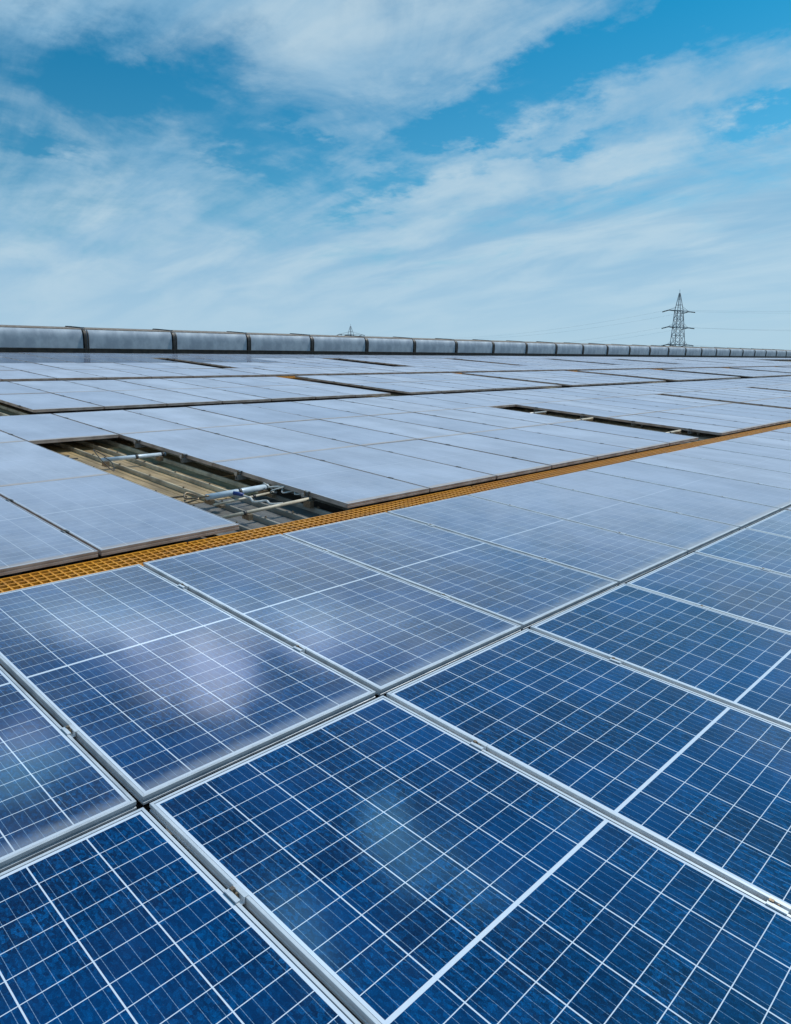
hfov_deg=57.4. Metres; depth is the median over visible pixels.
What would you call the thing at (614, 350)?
ridge ventilator
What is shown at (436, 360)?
solar panel
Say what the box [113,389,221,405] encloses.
solar panel
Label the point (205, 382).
solar panel
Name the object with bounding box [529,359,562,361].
solar panel
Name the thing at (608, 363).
solar panel
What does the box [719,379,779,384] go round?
solar panel
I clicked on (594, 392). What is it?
solar panel
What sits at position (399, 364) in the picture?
solar panel
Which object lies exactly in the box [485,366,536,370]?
solar panel
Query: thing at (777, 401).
solar panel
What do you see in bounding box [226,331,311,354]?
ridge ventilator
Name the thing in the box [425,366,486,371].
solar panel
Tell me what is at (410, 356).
solar panel
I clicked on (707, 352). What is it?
ridge ventilator
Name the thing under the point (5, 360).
solar panel
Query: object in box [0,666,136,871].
solar panel
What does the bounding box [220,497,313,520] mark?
support bar
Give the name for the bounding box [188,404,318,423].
solar panel
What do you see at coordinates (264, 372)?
solar panel
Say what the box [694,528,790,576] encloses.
solar panel
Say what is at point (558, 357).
solar panel
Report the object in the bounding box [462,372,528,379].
solar panel
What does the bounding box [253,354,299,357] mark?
solar panel
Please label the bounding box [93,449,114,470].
cable loop
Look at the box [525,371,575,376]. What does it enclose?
solar panel
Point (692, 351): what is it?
ridge ventilator
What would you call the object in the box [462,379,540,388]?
solar panel
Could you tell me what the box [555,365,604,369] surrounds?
solar panel
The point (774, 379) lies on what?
solar panel
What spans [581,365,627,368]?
solar panel
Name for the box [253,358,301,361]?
solar panel
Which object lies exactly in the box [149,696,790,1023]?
solar panel
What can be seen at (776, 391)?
solar panel
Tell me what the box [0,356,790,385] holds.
distant solar panels
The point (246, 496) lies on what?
cable loop
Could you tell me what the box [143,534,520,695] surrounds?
solar panel
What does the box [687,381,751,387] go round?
solar panel
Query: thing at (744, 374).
solar panel
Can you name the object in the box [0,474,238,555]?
solar panel
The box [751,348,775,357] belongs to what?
ridge ventilator
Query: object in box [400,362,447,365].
solar panel
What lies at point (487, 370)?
solar panel
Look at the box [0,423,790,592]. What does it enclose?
walkway grating
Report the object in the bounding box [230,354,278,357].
solar panel
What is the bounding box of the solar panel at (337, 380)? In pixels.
[295,375,377,384]
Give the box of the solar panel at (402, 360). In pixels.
[379,358,425,361]
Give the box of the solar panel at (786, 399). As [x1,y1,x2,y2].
[773,398,790,400]
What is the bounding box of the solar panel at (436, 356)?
[417,355,453,358]
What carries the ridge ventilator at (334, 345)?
on the warehouse
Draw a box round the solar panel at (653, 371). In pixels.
[630,369,675,373]
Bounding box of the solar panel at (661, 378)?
[625,375,689,380]
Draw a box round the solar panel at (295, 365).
[267,363,317,367]
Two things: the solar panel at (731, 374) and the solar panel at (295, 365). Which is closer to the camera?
the solar panel at (295, 365)
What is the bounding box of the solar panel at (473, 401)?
[410,394,516,407]
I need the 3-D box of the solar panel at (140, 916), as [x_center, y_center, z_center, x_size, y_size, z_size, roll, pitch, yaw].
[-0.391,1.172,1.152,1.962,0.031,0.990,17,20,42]
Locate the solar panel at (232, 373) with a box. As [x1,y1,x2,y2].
[193,369,264,376]
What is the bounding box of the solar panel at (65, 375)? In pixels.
[21,370,105,379]
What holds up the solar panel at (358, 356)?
on the warehouse
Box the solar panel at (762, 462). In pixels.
[669,447,790,473]
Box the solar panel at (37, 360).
[5,357,72,362]
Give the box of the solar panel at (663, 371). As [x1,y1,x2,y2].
[639,369,686,372]
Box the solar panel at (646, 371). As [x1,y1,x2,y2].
[622,370,670,373]
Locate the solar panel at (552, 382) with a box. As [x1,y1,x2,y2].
[514,378,589,385]
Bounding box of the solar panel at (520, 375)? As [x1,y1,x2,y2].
[482,372,542,377]
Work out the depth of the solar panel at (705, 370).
34.02 m
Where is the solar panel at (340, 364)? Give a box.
[311,362,369,366]
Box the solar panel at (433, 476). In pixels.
[295,446,495,491]
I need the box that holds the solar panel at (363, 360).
[339,358,389,362]
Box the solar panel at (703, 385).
[667,382,738,388]
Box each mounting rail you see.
[135,444,148,447]
[181,458,193,462]
[235,475,250,479]
[688,431,699,436]
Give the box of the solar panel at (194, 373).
[153,369,229,377]
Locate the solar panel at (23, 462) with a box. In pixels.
[0,441,109,485]
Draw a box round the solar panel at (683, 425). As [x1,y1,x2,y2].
[608,415,743,434]
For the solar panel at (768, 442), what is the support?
on the rail
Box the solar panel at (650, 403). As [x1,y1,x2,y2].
[597,397,694,408]
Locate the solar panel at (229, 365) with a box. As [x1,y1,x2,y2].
[201,362,267,367]
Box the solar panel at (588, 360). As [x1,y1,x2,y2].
[572,359,605,361]
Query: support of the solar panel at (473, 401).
on the warehouse
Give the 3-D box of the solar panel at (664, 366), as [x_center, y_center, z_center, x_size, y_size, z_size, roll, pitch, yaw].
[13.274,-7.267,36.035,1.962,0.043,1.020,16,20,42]
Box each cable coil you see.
[171,492,208,502]
[263,482,300,494]
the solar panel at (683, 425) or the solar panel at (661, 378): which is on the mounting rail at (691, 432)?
the solar panel at (683, 425)
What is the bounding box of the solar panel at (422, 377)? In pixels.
[382,374,453,380]
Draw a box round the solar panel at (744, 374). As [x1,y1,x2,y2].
[718,372,767,376]
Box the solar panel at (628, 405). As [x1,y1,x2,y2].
[572,399,675,411]
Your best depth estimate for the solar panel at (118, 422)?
9.34 m
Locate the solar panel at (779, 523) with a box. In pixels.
[746,510,790,537]
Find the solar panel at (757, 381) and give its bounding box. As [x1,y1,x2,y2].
[728,379,784,384]
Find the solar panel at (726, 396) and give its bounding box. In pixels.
[679,391,764,400]
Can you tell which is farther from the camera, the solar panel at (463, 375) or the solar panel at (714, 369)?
the solar panel at (714, 369)
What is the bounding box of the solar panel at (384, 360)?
[361,358,407,361]
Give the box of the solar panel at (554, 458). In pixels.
[420,434,596,467]
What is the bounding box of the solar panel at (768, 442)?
[726,435,790,449]
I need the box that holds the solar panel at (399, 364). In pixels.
[375,362,427,366]
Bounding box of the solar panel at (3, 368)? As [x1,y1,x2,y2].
[0,366,16,369]
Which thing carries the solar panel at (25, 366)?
on the warehouse
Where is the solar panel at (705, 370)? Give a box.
[682,368,726,371]
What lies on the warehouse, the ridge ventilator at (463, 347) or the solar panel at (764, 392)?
the ridge ventilator at (463, 347)
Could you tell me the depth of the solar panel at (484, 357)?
34.80 m
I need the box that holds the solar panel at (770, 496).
[586,461,790,510]
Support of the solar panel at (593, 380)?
on the warehouse
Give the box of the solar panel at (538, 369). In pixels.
[502,366,551,370]
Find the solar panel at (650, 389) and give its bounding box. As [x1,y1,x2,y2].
[607,385,685,392]
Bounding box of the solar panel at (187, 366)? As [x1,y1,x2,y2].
[155,363,220,368]
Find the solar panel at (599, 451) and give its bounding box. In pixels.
[469,429,635,458]
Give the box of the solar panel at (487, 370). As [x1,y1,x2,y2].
[447,366,504,371]
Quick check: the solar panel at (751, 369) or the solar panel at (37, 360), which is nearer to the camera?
the solar panel at (37, 360)
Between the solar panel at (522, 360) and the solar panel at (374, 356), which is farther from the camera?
the solar panel at (522, 360)
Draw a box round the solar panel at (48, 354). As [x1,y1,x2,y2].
[18,352,74,356]
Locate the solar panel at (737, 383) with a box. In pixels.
[706,380,769,385]
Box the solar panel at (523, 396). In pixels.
[472,391,571,401]
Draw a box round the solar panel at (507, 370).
[466,366,521,371]
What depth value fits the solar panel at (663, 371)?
30.86 m
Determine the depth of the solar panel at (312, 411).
11.49 m
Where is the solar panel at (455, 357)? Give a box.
[431,355,476,358]
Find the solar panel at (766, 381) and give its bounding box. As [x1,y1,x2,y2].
[739,379,790,383]
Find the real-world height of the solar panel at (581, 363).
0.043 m
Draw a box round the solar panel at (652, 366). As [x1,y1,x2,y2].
[629,364,675,368]
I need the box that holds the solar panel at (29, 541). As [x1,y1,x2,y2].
[0,496,97,575]
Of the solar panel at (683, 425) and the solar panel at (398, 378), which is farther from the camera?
the solar panel at (398, 378)
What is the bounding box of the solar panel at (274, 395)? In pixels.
[214,387,314,400]
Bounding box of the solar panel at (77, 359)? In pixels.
[45,357,111,362]
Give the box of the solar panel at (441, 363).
[418,362,465,365]
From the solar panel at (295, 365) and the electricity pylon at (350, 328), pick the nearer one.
the solar panel at (295, 365)
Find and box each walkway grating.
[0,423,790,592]
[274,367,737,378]
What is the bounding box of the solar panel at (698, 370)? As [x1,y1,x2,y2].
[680,368,716,371]
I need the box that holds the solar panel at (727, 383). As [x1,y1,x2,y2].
[694,381,755,386]
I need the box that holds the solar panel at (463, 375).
[430,373,499,378]
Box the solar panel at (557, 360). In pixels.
[540,359,573,361]
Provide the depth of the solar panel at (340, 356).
28.52 m
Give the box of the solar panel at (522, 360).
[505,359,539,361]
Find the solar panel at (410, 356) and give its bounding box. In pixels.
[389,355,433,358]
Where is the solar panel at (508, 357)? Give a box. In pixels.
[492,356,525,358]
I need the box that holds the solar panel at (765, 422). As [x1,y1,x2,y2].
[659,409,781,426]
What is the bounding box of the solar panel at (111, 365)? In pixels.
[79,363,147,368]
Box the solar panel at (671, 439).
[550,420,698,444]
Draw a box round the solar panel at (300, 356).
[273,354,326,358]
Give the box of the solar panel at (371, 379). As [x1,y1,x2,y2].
[327,375,405,382]
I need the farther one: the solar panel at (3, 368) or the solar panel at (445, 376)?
the solar panel at (445, 376)
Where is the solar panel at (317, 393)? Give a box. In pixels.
[255,385,354,398]
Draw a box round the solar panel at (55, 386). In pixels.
[11,381,107,392]
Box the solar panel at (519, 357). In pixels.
[503,356,536,358]
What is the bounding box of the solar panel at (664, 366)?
[641,364,684,367]
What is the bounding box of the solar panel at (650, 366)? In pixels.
[629,365,667,368]
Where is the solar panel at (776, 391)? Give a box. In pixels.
[735,387,790,393]
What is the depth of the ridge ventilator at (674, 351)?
55.21 m
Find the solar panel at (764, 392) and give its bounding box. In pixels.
[724,388,790,395]
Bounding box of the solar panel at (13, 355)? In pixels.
[0,353,38,356]
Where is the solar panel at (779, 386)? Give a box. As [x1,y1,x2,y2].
[766,385,790,388]
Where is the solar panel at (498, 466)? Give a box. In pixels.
[365,440,550,478]
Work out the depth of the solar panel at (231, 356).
24.97 m
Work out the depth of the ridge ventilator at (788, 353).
74.68 m
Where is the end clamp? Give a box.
[301,490,308,496]
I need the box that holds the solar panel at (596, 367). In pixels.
[569,365,616,369]
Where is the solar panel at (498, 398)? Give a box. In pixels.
[448,393,542,403]
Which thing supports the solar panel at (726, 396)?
on the rail
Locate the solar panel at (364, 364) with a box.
[335,362,392,366]
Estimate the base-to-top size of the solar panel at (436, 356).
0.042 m
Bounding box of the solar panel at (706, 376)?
[676,373,730,378]
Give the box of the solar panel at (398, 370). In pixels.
[363,367,427,373]
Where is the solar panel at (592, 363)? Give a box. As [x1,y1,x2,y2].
[575,362,609,364]
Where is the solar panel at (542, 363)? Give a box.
[525,362,559,364]
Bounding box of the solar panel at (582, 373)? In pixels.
[555,371,607,375]
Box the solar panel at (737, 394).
[695,390,780,398]
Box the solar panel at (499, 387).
[439,380,518,389]
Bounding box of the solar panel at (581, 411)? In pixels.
[516,402,633,418]
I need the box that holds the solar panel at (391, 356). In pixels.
[373,355,409,357]
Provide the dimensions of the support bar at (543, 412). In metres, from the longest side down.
0.901 x 0.100 x 0.097 m
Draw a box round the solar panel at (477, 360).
[454,358,499,362]
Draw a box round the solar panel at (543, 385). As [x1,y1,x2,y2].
[482,379,561,387]
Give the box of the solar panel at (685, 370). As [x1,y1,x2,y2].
[662,369,705,372]
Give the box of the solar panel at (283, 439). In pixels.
[197,424,359,453]
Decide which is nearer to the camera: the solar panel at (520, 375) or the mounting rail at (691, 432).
the mounting rail at (691, 432)
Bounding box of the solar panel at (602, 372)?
[577,370,635,375]
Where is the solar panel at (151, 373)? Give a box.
[112,369,191,377]
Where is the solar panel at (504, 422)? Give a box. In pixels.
[414,409,546,428]
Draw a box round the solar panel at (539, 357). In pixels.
[523,356,556,358]
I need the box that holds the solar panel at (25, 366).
[0,363,65,370]
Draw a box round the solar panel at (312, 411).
[246,402,368,419]
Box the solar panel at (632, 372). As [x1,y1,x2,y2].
[608,370,655,373]
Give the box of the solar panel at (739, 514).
[533,470,779,529]
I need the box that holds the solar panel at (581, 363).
[564,362,598,364]
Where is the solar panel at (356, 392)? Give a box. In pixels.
[295,384,390,396]
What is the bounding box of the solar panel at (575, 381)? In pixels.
[537,377,607,384]
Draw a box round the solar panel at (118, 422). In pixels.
[53,410,195,436]
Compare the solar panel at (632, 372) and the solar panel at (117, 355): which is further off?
the solar panel at (632, 372)
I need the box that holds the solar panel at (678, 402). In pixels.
[618,396,713,406]
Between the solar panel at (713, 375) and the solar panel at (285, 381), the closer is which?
the solar panel at (285, 381)
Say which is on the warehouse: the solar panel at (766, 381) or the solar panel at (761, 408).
the solar panel at (766, 381)
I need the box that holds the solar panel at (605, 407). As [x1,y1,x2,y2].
[545,401,655,414]
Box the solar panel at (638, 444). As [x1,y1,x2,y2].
[513,424,668,451]
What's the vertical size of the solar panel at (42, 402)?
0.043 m
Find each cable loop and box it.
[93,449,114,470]
[233,491,282,504]
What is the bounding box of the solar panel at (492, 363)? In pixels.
[470,362,512,365]
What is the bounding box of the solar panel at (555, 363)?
[538,362,572,364]
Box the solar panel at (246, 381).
[206,377,287,386]
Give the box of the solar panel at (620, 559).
[387,495,686,585]
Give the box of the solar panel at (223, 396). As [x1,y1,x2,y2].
[164,388,270,402]
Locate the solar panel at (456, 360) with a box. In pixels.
[438,359,474,361]
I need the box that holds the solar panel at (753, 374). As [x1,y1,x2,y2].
[727,372,775,376]
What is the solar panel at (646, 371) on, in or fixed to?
on the warehouse
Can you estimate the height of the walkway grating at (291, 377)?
0.064 m
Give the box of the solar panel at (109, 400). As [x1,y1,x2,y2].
[52,391,165,408]
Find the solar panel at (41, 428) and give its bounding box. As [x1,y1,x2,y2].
[0,414,117,443]
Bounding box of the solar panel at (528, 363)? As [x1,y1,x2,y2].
[511,362,546,364]
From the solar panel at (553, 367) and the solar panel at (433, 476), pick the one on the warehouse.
the solar panel at (553, 367)
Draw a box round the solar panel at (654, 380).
[604,375,665,381]
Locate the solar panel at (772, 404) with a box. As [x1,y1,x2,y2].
[741,401,790,408]
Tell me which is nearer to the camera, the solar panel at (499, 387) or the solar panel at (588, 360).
the solar panel at (499, 387)
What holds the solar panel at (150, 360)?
on the warehouse
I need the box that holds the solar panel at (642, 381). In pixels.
[586,376,652,382]
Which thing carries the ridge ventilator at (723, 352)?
on the warehouse
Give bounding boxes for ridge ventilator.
[0,325,85,352]
[65,326,173,353]
[153,329,248,353]
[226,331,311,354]
[290,333,365,354]
[344,335,413,354]
[398,337,454,355]
[435,338,492,355]
[472,339,525,355]
[506,340,555,355]
[536,341,582,356]
[563,342,606,356]
[588,343,628,356]
[617,344,648,356]
[641,345,667,356]
[651,345,685,356]
[676,346,700,356]
[685,346,715,356]
[707,347,729,357]
[714,347,742,357]
[736,348,754,357]
[743,348,765,357]
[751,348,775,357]
[769,349,785,357]
[774,349,790,357]
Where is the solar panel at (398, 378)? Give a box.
[358,374,430,381]
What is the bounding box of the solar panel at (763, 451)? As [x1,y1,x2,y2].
[698,441,790,460]
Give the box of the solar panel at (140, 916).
[0,807,360,1023]
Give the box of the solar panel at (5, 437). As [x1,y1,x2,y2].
[0,431,25,442]
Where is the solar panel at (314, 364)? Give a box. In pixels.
[285,362,344,366]
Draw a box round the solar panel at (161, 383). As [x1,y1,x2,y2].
[115,379,208,388]
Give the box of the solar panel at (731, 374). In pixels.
[706,372,760,376]
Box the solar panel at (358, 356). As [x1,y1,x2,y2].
[340,355,376,357]
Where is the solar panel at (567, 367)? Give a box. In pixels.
[539,365,592,369]
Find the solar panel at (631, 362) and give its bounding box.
[615,361,648,363]
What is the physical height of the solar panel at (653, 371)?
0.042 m
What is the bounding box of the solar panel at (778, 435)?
[750,431,790,440]
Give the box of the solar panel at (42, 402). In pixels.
[0,393,103,411]
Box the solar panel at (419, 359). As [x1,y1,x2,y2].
[396,358,443,361]
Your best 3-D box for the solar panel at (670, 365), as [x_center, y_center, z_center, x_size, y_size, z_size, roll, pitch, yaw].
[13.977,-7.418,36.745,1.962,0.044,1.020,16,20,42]
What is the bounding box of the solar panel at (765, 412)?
[704,405,790,417]
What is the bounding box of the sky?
[0,0,790,349]
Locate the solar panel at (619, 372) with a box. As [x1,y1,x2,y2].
[592,370,643,374]
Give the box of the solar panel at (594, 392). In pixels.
[549,388,636,396]
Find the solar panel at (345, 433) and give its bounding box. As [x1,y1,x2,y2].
[266,420,417,445]
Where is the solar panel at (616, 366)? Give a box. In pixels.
[595,365,637,368]
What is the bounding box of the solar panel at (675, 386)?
[643,383,715,390]
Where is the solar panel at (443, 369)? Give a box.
[409,366,468,372]
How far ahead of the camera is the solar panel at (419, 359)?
29.11 m
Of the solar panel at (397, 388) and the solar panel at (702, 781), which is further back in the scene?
the solar panel at (397, 388)
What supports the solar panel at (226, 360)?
on the warehouse
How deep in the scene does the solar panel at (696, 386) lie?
22.22 m
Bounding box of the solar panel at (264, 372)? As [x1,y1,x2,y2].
[222,368,296,375]
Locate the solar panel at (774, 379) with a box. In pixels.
[757,378,790,380]
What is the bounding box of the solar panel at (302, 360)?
[277,358,325,361]
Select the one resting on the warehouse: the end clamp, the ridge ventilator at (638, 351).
the ridge ventilator at (638, 351)
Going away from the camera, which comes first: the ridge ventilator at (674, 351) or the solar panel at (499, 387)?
the solar panel at (499, 387)
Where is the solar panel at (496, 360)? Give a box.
[479,359,513,361]
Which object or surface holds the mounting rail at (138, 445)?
on the warehouse
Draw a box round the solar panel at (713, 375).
[685,373,740,377]
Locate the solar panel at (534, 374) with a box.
[505,372,564,376]
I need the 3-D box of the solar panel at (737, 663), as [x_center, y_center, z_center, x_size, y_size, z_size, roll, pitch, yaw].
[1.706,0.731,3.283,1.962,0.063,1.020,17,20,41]
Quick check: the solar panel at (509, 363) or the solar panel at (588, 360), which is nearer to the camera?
the solar panel at (509, 363)
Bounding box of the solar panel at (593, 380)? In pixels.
[553,377,622,384]
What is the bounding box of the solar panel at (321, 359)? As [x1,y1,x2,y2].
[299,358,348,361]
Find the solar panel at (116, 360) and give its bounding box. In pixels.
[82,357,147,362]
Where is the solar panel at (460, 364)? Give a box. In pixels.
[436,362,483,365]
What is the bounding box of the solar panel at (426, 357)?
[403,355,448,358]
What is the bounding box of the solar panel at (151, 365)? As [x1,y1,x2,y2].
[117,363,186,368]
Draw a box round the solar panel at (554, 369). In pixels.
[513,365,566,370]
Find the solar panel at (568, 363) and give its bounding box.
[551,362,586,364]
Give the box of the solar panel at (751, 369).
[732,367,772,370]
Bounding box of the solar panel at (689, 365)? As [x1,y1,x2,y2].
[668,364,708,367]
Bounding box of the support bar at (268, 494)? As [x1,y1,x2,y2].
[213,490,276,507]
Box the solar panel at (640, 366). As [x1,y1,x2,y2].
[620,365,657,368]
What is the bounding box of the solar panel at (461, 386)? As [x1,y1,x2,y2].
[412,381,494,390]
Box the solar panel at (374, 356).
[357,355,392,357]
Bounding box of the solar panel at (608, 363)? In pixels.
[589,361,628,364]
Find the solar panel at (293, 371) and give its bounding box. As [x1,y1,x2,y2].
[256,367,326,375]
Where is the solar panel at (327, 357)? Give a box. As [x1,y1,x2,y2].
[294,354,339,358]
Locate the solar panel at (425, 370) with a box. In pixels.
[389,367,448,372]
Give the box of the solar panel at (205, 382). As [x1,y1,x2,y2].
[165,378,252,387]
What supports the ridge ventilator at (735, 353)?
on the warehouse
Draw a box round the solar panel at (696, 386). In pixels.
[656,382,728,389]
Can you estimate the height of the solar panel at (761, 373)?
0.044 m
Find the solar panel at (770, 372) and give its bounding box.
[749,371,790,375]
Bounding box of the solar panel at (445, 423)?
[373,413,510,433]
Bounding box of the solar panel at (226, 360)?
[200,358,250,362]
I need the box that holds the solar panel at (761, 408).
[722,403,790,412]
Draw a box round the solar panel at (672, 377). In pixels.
[644,374,700,380]
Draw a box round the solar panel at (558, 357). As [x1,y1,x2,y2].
[541,356,575,358]
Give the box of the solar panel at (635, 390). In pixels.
[587,386,667,394]
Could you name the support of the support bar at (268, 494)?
on the warehouse
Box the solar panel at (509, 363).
[490,362,532,364]
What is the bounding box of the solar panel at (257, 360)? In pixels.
[229,358,284,362]
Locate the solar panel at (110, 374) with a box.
[72,369,150,378]
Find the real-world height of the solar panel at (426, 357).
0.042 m
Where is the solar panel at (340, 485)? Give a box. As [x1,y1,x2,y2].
[213,453,428,507]
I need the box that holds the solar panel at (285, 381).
[243,377,322,384]
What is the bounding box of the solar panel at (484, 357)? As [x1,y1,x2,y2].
[467,356,501,358]
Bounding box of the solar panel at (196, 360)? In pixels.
[167,358,222,363]
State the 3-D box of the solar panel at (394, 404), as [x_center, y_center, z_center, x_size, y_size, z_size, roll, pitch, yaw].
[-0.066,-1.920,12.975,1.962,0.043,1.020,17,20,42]
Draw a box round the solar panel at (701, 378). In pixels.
[652,374,711,379]
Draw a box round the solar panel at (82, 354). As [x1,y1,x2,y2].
[58,353,115,357]
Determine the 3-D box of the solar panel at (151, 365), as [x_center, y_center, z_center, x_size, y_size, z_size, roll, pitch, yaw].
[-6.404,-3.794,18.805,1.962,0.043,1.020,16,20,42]
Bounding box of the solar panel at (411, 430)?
[320,416,467,439]
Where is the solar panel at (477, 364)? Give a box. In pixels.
[453,362,501,365]
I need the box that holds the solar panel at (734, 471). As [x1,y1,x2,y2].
[629,453,790,489]
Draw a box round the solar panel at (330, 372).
[290,368,354,374]
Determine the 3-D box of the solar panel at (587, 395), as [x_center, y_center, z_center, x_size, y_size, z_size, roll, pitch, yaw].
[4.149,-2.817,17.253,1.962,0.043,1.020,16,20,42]
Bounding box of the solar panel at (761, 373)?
[740,372,782,375]
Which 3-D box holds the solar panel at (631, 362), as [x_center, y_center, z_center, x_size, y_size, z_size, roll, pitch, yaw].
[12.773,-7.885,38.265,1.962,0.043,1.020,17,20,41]
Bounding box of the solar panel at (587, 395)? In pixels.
[528,389,612,398]
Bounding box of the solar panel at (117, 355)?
[90,353,146,357]
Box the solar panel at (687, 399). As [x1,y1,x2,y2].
[638,394,730,404]
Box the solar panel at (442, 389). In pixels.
[385,382,468,392]
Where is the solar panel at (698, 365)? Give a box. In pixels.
[678,364,715,367]
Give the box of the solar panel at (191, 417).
[125,407,260,428]
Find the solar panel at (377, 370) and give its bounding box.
[338,367,404,373]
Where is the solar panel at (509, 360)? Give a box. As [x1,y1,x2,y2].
[492,359,526,361]
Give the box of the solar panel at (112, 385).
[68,380,157,390]
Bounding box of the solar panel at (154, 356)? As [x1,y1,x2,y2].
[120,353,176,358]
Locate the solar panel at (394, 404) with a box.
[336,397,448,412]
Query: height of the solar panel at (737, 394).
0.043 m
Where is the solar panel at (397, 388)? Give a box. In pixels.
[349,383,440,393]
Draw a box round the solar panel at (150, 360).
[122,358,181,362]
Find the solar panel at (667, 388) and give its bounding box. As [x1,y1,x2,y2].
[627,384,700,391]
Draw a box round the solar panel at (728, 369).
[712,368,745,370]
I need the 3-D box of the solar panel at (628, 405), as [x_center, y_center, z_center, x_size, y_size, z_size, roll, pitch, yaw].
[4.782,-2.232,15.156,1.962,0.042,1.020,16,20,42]
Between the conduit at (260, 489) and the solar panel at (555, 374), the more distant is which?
the solar panel at (555, 374)
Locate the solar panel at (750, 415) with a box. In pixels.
[684,407,790,422]
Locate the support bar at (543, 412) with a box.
[531,411,546,414]
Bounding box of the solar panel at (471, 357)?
[455,356,488,358]
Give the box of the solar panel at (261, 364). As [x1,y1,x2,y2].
[236,362,297,367]
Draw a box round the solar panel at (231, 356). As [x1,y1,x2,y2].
[207,354,255,357]
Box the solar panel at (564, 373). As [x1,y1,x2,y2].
[535,371,594,375]
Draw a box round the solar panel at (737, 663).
[530,583,790,728]
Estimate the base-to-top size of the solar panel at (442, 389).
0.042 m
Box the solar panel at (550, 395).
[502,390,595,399]
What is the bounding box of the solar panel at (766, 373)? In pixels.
[739,371,789,375]
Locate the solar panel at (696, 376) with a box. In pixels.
[669,374,721,378]
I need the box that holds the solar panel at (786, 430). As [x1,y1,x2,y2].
[772,427,790,433]
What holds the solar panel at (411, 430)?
on the mounting rail at (138, 445)
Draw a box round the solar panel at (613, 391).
[568,387,650,395]
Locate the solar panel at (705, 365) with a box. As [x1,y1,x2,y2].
[686,364,720,367]
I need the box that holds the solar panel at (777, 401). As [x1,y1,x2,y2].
[756,399,790,403]
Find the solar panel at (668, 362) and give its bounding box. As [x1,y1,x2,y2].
[652,361,685,363]
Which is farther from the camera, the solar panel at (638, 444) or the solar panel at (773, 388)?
the solar panel at (773, 388)
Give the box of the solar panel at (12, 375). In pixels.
[0,370,55,380]
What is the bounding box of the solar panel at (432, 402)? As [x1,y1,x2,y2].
[376,395,485,408]
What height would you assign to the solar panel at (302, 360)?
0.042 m
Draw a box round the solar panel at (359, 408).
[293,399,412,415]
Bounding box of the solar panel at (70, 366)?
[35,363,105,369]
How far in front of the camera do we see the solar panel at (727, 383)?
24.38 m
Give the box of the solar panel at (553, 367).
[525,365,579,369]
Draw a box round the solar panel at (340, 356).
[322,355,358,357]
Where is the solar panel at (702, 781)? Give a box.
[386,628,790,914]
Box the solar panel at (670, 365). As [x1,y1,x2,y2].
[649,364,692,367]
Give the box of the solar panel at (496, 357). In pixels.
[479,356,514,358]
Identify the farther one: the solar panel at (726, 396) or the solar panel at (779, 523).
the solar panel at (726, 396)
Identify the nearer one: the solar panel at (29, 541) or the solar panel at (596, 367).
the solar panel at (29, 541)
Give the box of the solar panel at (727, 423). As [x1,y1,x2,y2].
[635,412,763,430]
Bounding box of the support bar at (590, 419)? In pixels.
[575,417,593,421]
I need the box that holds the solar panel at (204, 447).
[120,429,291,465]
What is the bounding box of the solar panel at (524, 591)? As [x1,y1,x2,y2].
[283,512,617,629]
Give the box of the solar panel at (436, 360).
[414,358,458,361]
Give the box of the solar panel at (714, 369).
[690,368,738,371]
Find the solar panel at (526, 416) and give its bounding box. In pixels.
[454,407,579,423]
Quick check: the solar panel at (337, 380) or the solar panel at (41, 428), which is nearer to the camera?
the solar panel at (41, 428)
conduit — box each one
[101,452,165,466]
[205,484,268,504]
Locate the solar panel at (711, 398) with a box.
[662,392,754,403]
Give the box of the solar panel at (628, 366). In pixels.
[607,365,648,368]
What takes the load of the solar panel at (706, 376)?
on the warehouse
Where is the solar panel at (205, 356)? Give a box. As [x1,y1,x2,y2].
[181,354,230,357]
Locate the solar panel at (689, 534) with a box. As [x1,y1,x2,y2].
[469,481,738,553]
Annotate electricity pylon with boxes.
[338,324,364,335]
[661,293,694,346]
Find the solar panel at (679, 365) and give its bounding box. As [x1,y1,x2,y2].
[659,364,700,367]
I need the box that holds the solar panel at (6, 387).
[0,381,48,393]
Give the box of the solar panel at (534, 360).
[517,359,551,361]
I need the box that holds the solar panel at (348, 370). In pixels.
[310,367,380,373]
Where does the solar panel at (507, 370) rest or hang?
on the warehouse
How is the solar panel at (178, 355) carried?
on the warehouse
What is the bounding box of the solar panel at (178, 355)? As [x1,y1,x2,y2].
[155,354,203,357]
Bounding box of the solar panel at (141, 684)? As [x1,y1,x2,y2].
[0,564,375,804]
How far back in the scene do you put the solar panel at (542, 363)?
31.82 m
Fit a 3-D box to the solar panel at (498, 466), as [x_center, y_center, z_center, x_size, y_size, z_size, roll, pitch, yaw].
[0.649,-0.620,8.218,1.962,0.062,1.020,16,20,42]
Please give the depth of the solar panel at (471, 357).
34.08 m
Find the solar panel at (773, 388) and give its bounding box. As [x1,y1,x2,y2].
[752,386,790,391]
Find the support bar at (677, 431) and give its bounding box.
[665,429,681,434]
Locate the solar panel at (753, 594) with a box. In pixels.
[626,552,790,632]
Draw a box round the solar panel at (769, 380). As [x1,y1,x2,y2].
[747,378,790,382]
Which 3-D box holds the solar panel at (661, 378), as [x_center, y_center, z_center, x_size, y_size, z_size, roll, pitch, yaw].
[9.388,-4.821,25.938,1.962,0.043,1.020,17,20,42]
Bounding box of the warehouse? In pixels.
[0,359,790,1023]
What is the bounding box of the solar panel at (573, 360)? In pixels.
[553,359,593,361]
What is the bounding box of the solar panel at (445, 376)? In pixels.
[412,373,479,379]
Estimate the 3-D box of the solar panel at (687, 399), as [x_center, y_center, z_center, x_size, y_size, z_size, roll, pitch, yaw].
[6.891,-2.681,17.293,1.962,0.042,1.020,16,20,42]
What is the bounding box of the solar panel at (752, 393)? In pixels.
[712,389,790,397]
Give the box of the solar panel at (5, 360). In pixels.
[0,357,29,362]
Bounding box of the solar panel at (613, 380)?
[574,376,638,383]

